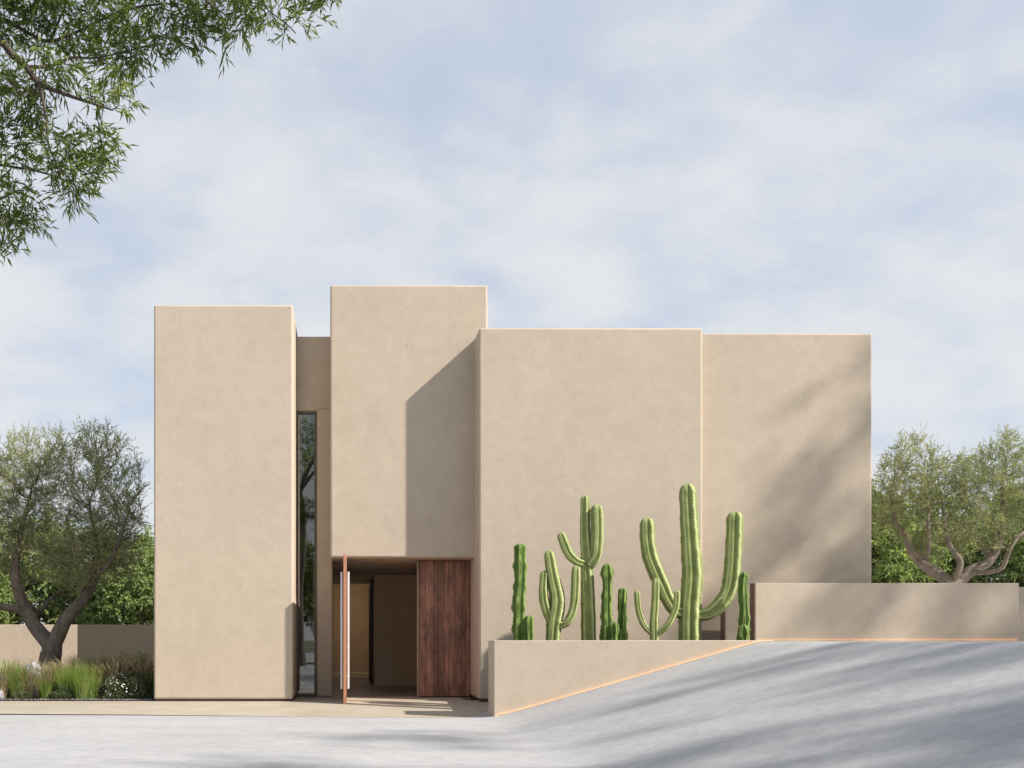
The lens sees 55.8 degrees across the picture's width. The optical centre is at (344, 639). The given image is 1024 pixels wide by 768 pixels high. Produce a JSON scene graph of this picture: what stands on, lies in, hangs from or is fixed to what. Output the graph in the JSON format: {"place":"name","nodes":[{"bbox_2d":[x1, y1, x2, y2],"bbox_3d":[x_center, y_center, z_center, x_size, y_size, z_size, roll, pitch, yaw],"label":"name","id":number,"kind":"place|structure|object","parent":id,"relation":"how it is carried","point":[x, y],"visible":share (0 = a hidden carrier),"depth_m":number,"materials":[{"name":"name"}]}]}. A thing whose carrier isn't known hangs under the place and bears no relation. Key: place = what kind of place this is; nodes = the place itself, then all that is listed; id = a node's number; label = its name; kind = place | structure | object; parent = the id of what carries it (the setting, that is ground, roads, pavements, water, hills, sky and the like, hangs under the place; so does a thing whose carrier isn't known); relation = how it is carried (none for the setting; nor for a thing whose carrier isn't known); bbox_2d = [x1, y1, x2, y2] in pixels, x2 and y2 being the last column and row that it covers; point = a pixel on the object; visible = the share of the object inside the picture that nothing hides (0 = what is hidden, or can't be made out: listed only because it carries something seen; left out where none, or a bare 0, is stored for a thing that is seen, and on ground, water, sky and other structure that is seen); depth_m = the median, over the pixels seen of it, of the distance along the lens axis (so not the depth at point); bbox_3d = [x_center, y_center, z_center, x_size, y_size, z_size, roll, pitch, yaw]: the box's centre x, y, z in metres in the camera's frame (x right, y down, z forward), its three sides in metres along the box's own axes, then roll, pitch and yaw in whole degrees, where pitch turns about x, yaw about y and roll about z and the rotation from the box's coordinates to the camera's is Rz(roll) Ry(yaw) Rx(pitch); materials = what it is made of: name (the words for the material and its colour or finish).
{"place":"outdoors","nodes":[
{"label":"outdoors","id":0,"kind":"place"},
{"bbox_2d":[0,697,480,717],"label":"terrace","id":1,"kind":"structure","parent":0,"point":[428,707],"depth_m":18.79,"materials":[{"name":"concrete"}]},
{"bbox_2d":[0,690,3,700],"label":"rock","id":2,"kind":"object","parent":1,"relation":"on","point":[1,694],"visible":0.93,"depth_m":20.27,"materials":[{"name":"grey stone"}]},
{"bbox_2d":[154,285,870,709],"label":"house","id":3,"kind":"structure","parent":1,"relation":"on","point":[372,489],"depth_m":20.30,"materials":[{"name":"paint"}]},
{"bbox_2d":[297,412,316,696],"bbox_3d":[-0.870,-1.954,21.535,0.456,6.488,0.090,0,0,0],"label":"window","id":4,"kind":"structure","parent":3,"relation":"in","point":[298,413],"depth_m":21.49,"materials":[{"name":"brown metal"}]},
{"bbox_2d":[341,554,348,703],"bbox_3d":[0.000,-0.225,20.520,0.182,3.074,2.200,0,0,0],"label":"pivot door","id":5,"kind":"structure","parent":3,"relation":"in","point":[344,586],"depth_m":19.42,"materials":[{"name":"brown wood"}]},
{"bbox_2d":[466,700,487,712],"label":"terrace","id":6,"kind":"structure","parent":0,"point":[481,706],"depth_m":19.32,"materials":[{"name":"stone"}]},
{"bbox_2d":[0,641,1023,767],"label":"driveway","id":7,"kind":"structure","parent":0,"point":[866,704],"depth_m":11.32,"materials":[{"name":"concrete"}]},
{"bbox_2d":[0,0,341,266],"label":"overhanging tree","id":8,"kind":"object","parent":7,"relation":"on","point":[93,37],"visible":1,"depth_m":6.95,"materials":[{"name":"green plant"}]},
{"bbox_2d":[488,640,772,715],"bbox_3d":[5.265,0.803,18.390,5.230,1.594,3.180,0,0,0],"label":"cactus planter","id":9,"kind":"object","parent":7,"relation":"on","point":[523,674],"visible":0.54,"depth_m":16.80,"materials":[{"name":"paint"}]},
{"bbox_2d":[511,543,533,639],"bbox_3d":[3.380,-0.818,17.957,0.489,2.047,0.328,0,0,24],"label":"columnar cactus","id":10,"kind":"object","parent":9,"relation":"in","point":[522,627],"visible":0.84,"depth_m":17.90,"materials":[{"name":"green plant"}]},
{"bbox_2d":[538,550,580,639],"bbox_3d":[4.108,-0.760,18.093,0.812,1.939,0.350,0,0,13],"label":"columnar cactus","id":11,"kind":"object","parent":9,"relation":"in","point":[553,609],"visible":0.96,"depth_m":17.99,"materials":[{"name":"green plant"}]},
{"bbox_2d":[557,495,603,639],"bbox_3d":[4.523,-1.299,18.165,0.910,3.001,0.420,0,0,0],"label":"columnar cactus","id":12,"kind":"object","parent":9,"relation":"on","point":[591,538],"visible":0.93,"depth_m":18.09,"materials":[{"name":"green plant"}]},
{"bbox_2d":[599,563,619,639],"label":"columnar cactus","id":13,"kind":"object","parent":9,"relation":"in","point":[609,629],"visible":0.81,"depth_m":17.91,"materials":[{"name":"green plant"}]},
{"bbox_2d":[617,588,628,639],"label":"columnar cactus","id":14,"kind":"object","parent":9,"relation":"in","point":[622,619],"visible":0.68,"depth_m":18.08,"materials":[{"name":"green plant"}]},
{"bbox_2d":[497,641,771,715],"bbox_3d":[5.140,0.688,16.775,4.880,1.351,0.030,0,0,0],"label":"light strip","id":15,"kind":"object","parent":9,"relation":"attached to","point":[633,677],"visible":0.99,"depth_m":16.76,"materials":[{"name":"stone"}]},
{"bbox_2d":[634,578,680,639],"bbox_3d":[5.871,-0.484,17.783,0.888,1.372,0.237,0,0,9],"label":"columnar cactus","id":16,"kind":"object","parent":9,"relation":"in","point":[653,631],"visible":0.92,"depth_m":17.74,"materials":[{"name":"green plant"}]},
{"bbox_2d":[639,483,743,639],"bbox_3d":[6.760,-1.426,18.406,2.041,3.257,0.460,0,0,0],"label":"columnar cactus","id":17,"kind":"object","parent":9,"relation":"on","point":[691,615],"visible":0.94,"depth_m":18.28,"materials":[{"name":"green plant"}]},
{"bbox_2d":[736,572,749,639],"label":"columnar cactus","id":18,"kind":"object","parent":9,"relation":"in","point":[743,620],"visible":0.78,"depth_m":17.98,"materials":[{"name":"green plant"}]},
{"bbox_2d":[720,587,1023,640],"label":"boundary wall","id":19,"kind":"structure","parent":7,"relation":"on","point":[729,618],"depth_m":19.62,"materials":[{"name":"paint"}]},
{"bbox_2d":[750,583,1018,639],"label":"boundary wall","id":20,"kind":"structure","parent":7,"relation":"on","point":[884,611],"depth_m":18.50,"materials":[{"name":"paint"}]},
{"bbox_2d":[773,640,1018,640],"bbox_3d":[10.630,0.022,18.475,5.100,0.028,0.030,0,0,0],"label":"light strip","id":21,"kind":"object","parent":20,"relation":"attached to","point":[895,640],"visible":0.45,"depth_m":18.46,"materials":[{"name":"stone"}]},
{"bbox_2d":[871,483,955,582],"bbox_3d":[17.611,-2.700,31.110,4.690,5.840,4.445,0,0,11],"label":"leafy tree","id":22,"kind":"object","parent":7,"relation":"on","point":[900,567],"visible":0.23,"depth_m":30.05,"materials":[{"name":"green plant"}]},
{"bbox_2d":[876,489,1002,582],"bbox_3d":[20.299,-2.525,32.495,4.220,5.479,4.273,0,0,-13],"label":"leafy tree","id":23,"kind":"object","parent":7,"relation":"on","point":[976,578],"visible":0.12,"depth_m":31.37,"materials":[{"name":"green plant"}]},
{"bbox_2d":[871,423,1023,582],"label":"olive tree","id":24,"kind":"object","parent":7,"relation":"on","point":[929,484],"visible":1,"depth_m":24.30,"materials":[{"name":"green plant"}]},
{"bbox_2d":[977,488,1023,586],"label":"leafy tree","id":25,"kind":"object","parent":7,"relation":"on","point":[1013,570],"visible":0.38,"depth_m":30.61,"materials":[{"name":"green plant"}]},
{"bbox_2d":[0,0,1023,624],"label":"sky","id":26,"kind":"structure","parent":0,"point":[712,166],"materials":[{"name":"blue"}]},
{"label":"garden soil","id":27,"kind":"structure","parent":0,"visible":0},
{"bbox_2d":[0,667,13,697],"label":"grass tuft","id":28,"kind":"object","parent":27,"relation":"on","point":[8,695],"visible":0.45,"depth_m":20.60,"materials":[{"name":"green plant"}]},
{"bbox_2d":[0,667,23,698],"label":"straw grass tuft","id":29,"kind":"object","parent":27,"relation":"on","point":[2,688],"visible":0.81,"depth_m":20.36,"materials":[{"name":"beige plant"}]},
{"bbox_2d":[0,657,23,674],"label":"grass tuft","id":30,"kind":"object","parent":27,"relation":"on","point":[6,660],"visible":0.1,"depth_m":21.23,"materials":[{"name":"beige plant"}]},
{"bbox_2d":[1,661,32,698],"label":"grass tuft","id":31,"kind":"object","parent":27,"relation":"on","point":[16,686],"visible":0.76,"depth_m":20.41,"materials":[{"name":"green plant"}]},
{"bbox_2d":[0,658,35,681],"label":"straw grass tuft","id":32,"kind":"object","parent":27,"relation":"on","point":[10,666],"visible":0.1,"depth_m":20.81,"materials":[{"name":"beige plant"}]},
{"bbox_2d":[9,688,33,699],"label":"shrub","id":33,"kind":"object","parent":27,"relation":"on","point":[22,693],"visible":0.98,"depth_m":20.32,"materials":[{"name":"green plant"}]},
{"bbox_2d":[16,670,42,697],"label":"straw grass tuft","id":34,"kind":"object","parent":27,"relation":"on","point":[31,684],"visible":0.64,"depth_m":20.45,"materials":[{"name":"plant"}]},
{"bbox_2d":[7,659,54,674],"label":"straw grass tuft","id":35,"kind":"object","parent":27,"relation":"on","point":[42,665],"visible":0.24,"depth_m":20.71,"materials":[{"name":"beige plant"}]},
{"bbox_2d":[22,661,43,698],"bbox_3d":[-6.827,0.904,20.738,0.420,0.877,0.358,0,0,32],"label":"rock","id":36,"kind":"object","parent":27,"relation":"on","point":[34,665],"visible":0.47,"depth_m":20.62,"materials":[{"name":"grey stone"}]},
{"bbox_2d":[12,663,56,698],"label":"grass tuft","id":37,"kind":"object","parent":27,"relation":"on","point":[29,676],"visible":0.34,"depth_m":20.56,"materials":[{"name":"plant"}]},
{"bbox_2d":[0,625,76,669],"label":"garden wall","id":38,"kind":"structure","parent":27,"relation":"on","point":[16,641],"depth_m":32.00,"materials":[{"name":"paint"}]},
{"bbox_2d":[0,514,91,624],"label":"leafy tree","id":39,"kind":"object","parent":27,"relation":"on","point":[8,597],"visible":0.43,"depth_m":36.87,"materials":[{"name":"green plant"}]},
{"bbox_2d":[36,674,55,698],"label":"grass tuft","id":40,"kind":"object","parent":27,"relation":"on","point":[45,688],"visible":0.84,"depth_m":20.40,"materials":[{"name":"green plant"}]},
{"bbox_2d":[26,661,65,690],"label":"straw grass tuft","id":41,"kind":"object","parent":27,"relation":"on","point":[57,668],"visible":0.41,"depth_m":20.51,"materials":[{"name":"beige plant"}]},
{"bbox_2d":[20,661,72,698],"bbox_3d":[-6.596,0.860,20.665,1.245,0.860,1.352,0,0,19],"label":"straw grass tuft","id":42,"kind":"object","parent":27,"relation":"on","point":[38,694],"visible":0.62,"depth_m":20.48,"materials":[{"name":"beige plant"}]},
{"bbox_2d":[49,682,72,698],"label":"shrub","id":43,"kind":"object","parent":27,"relation":"on","point":[58,693],"visible":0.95,"depth_m":20.39,"materials":[{"name":"green plant"}]},
{"bbox_2d":[46,657,76,680],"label":"straw grass tuft","id":44,"kind":"object","parent":27,"relation":"on","point":[58,667],"visible":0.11,"depth_m":20.72,"materials":[{"name":"beige plant"}]},
{"bbox_2d":[43,663,81,698],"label":"grass tuft","id":45,"kind":"object","parent":27,"relation":"on","point":[56,675],"visible":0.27,"depth_m":20.61,"materials":[{"name":"green plant"}]},
{"bbox_2d":[53,663,82,697],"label":"grass tuft","id":46,"kind":"object","parent":27,"relation":"on","point":[64,683],"visible":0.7,"depth_m":20.44,"materials":[{"name":"green plant"}]},
{"bbox_2d":[33,653,104,676],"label":"straw grass tuft","id":47,"kind":"object","parent":27,"relation":"on","point":[73,662],"visible":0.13,"depth_m":20.79,"materials":[{"name":"beige plant"}]},
{"bbox_2d":[0,416,153,668],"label":"olive tree","id":48,"kind":"object","parent":27,"relation":"on","point":[51,642],"visible":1,"depth_m":22.35,"materials":[{"name":"green plant"}]},
{"bbox_2d":[60,657,94,698],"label":"grass tuft","id":49,"kind":"object","parent":27,"relation":"on","point":[71,670],"visible":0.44,"depth_m":20.50,"materials":[{"name":"green plant"}]},
{"bbox_2d":[0,698,155,699],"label":"gravel","id":50,"kind":"structure","parent":27,"relation":"on","point":[79,699],"depth_m":20.17,"materials":[{"name":"grey gravel"}]},
{"bbox_2d":[21,504,137,624],"bbox_3d":[-10.712,-2.019,38.758,5.240,6.885,5.529,0,0,16],"label":"leafy tree","id":51,"kind":"object","parent":27,"relation":"on","point":[84,618],"visible":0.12,"depth_m":37.14,"materials":[{"name":"green plant"}]},
{"bbox_2d":[66,665,97,698],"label":"grass tuft","id":52,"kind":"object","parent":27,"relation":"on","point":[82,690],"visible":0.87,"depth_m":20.36,"materials":[{"name":"green plant"}]},
{"bbox_2d":[66,652,99,665],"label":"straw grass tuft","id":53,"kind":"object","parent":27,"relation":"on","point":[86,658],"visible":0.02,"depth_m":21.75,"materials":[{"name":"beige plant"}]},
{"bbox_2d":[59,651,115,669],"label":"straw grass tuft","id":54,"kind":"object","parent":27,"relation":"on","point":[95,660],"visible":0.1,"depth_m":21.26,"materials":[{"name":"beige plant"}]},
{"bbox_2d":[70,660,112,698],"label":"grass tuft","id":55,"kind":"object","parent":27,"relation":"on","point":[95,691],"visible":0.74,"depth_m":20.54,"materials":[{"name":"green plant"}]},
{"bbox_2d":[59,648,129,676],"bbox_3d":[-5.636,0.724,21.211,1.811,1.131,1.709,0,0,-22],"label":"straw grass tuft","id":56,"kind":"object","parent":27,"relation":"on","point":[92,660],"visible":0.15,"depth_m":20.99,"materials":[{"name":"beige plant"}]},
{"bbox_2d":[89,664,110,697],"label":"grass tuft","id":57,"kind":"object","parent":27,"relation":"on","point":[98,678],"visible":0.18,"depth_m":20.79,"materials":[{"name":"green plant"}]},
{"bbox_2d":[87,664,131,697],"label":"straw grass tuft","id":58,"kind":"object","parent":27,"relation":"on","point":[105,680],"visible":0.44,"depth_m":20.75,"materials":[{"name":"brown plant"}]},
{"bbox_2d":[96,658,128,677],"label":"straw grass tuft","id":59,"kind":"object","parent":27,"relation":"on","point":[108,672],"visible":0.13,"depth_m":20.85,"materials":[{"name":"beige plant"}]},
{"bbox_2d":[98,656,128,676],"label":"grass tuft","id":60,"kind":"object","parent":27,"relation":"on","point":[104,661],"visible":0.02,"depth_m":21.20,"materials":[{"name":"green plant"}]},
{"bbox_2d":[76,522,153,624],"bbox_3d":[-7.649,-1.653,36.495,4.937,6.147,4.679,0,0,40],"label":"leafy tree","id":61,"kind":"object","parent":27,"relation":"on","point":[139,597],"visible":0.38,"depth_m":35.66,"materials":[{"name":"green plant"}]},
{"bbox_2d":[77,625,153,689],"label":"garden wall","id":62,"kind":"structure","parent":27,"relation":"on","point":[127,639],"depth_m":24.00,"materials":[{"name":"paint"}]},
{"bbox_2d":[87,651,150,675],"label":"straw grass tuft","id":63,"kind":"object","parent":27,"relation":"on","point":[122,662],"visible":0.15,"depth_m":21.07,"materials":[{"name":"beige plant"}]},
{"bbox_2d":[94,656,144,697],"bbox_3d":[-5.082,0.805,21.071,1.507,0.970,1.636,0,0,-36],"label":"straw grass tuft","id":64,"kind":"object","parent":27,"relation":"on","point":[117,665],"visible":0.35,"depth_m":20.76,"materials":[{"name":"brown plant"}]},
{"bbox_2d":[98,670,149,699],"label":"flowering shrub","id":65,"kind":"object","parent":27,"relation":"on","point":[122,684],"visible":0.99,"depth_m":20.56,"materials":[{"name":"green plant"}]},
{"bbox_2d":[106,652,153,678],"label":"straw grass tuft","id":66,"kind":"object","parent":27,"relation":"on","point":[131,663],"visible":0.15,"depth_m":21.19,"materials":[{"name":"beige plant"}]},
{"bbox_2d":[113,650,153,695],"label":"straw grass tuft","id":67,"kind":"object","parent":27,"relation":"on","point":[145,666],"visible":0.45,"depth_m":21.07,"materials":[{"name":"brown plant"}]},
{"bbox_2d":[115,651,153,688],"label":"grass tuft","id":68,"kind":"object","parent":27,"relation":"on","point":[128,658],"visible":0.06,"depth_m":21.79,"materials":[{"name":"green plant"}]},
{"bbox_2d":[127,651,153,697],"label":"shrub","id":69,"kind":"object","parent":27,"relation":"on","point":[150,679],"visible":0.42,"depth_m":21.09,"materials":[{"name":"green plant"}]}
]}

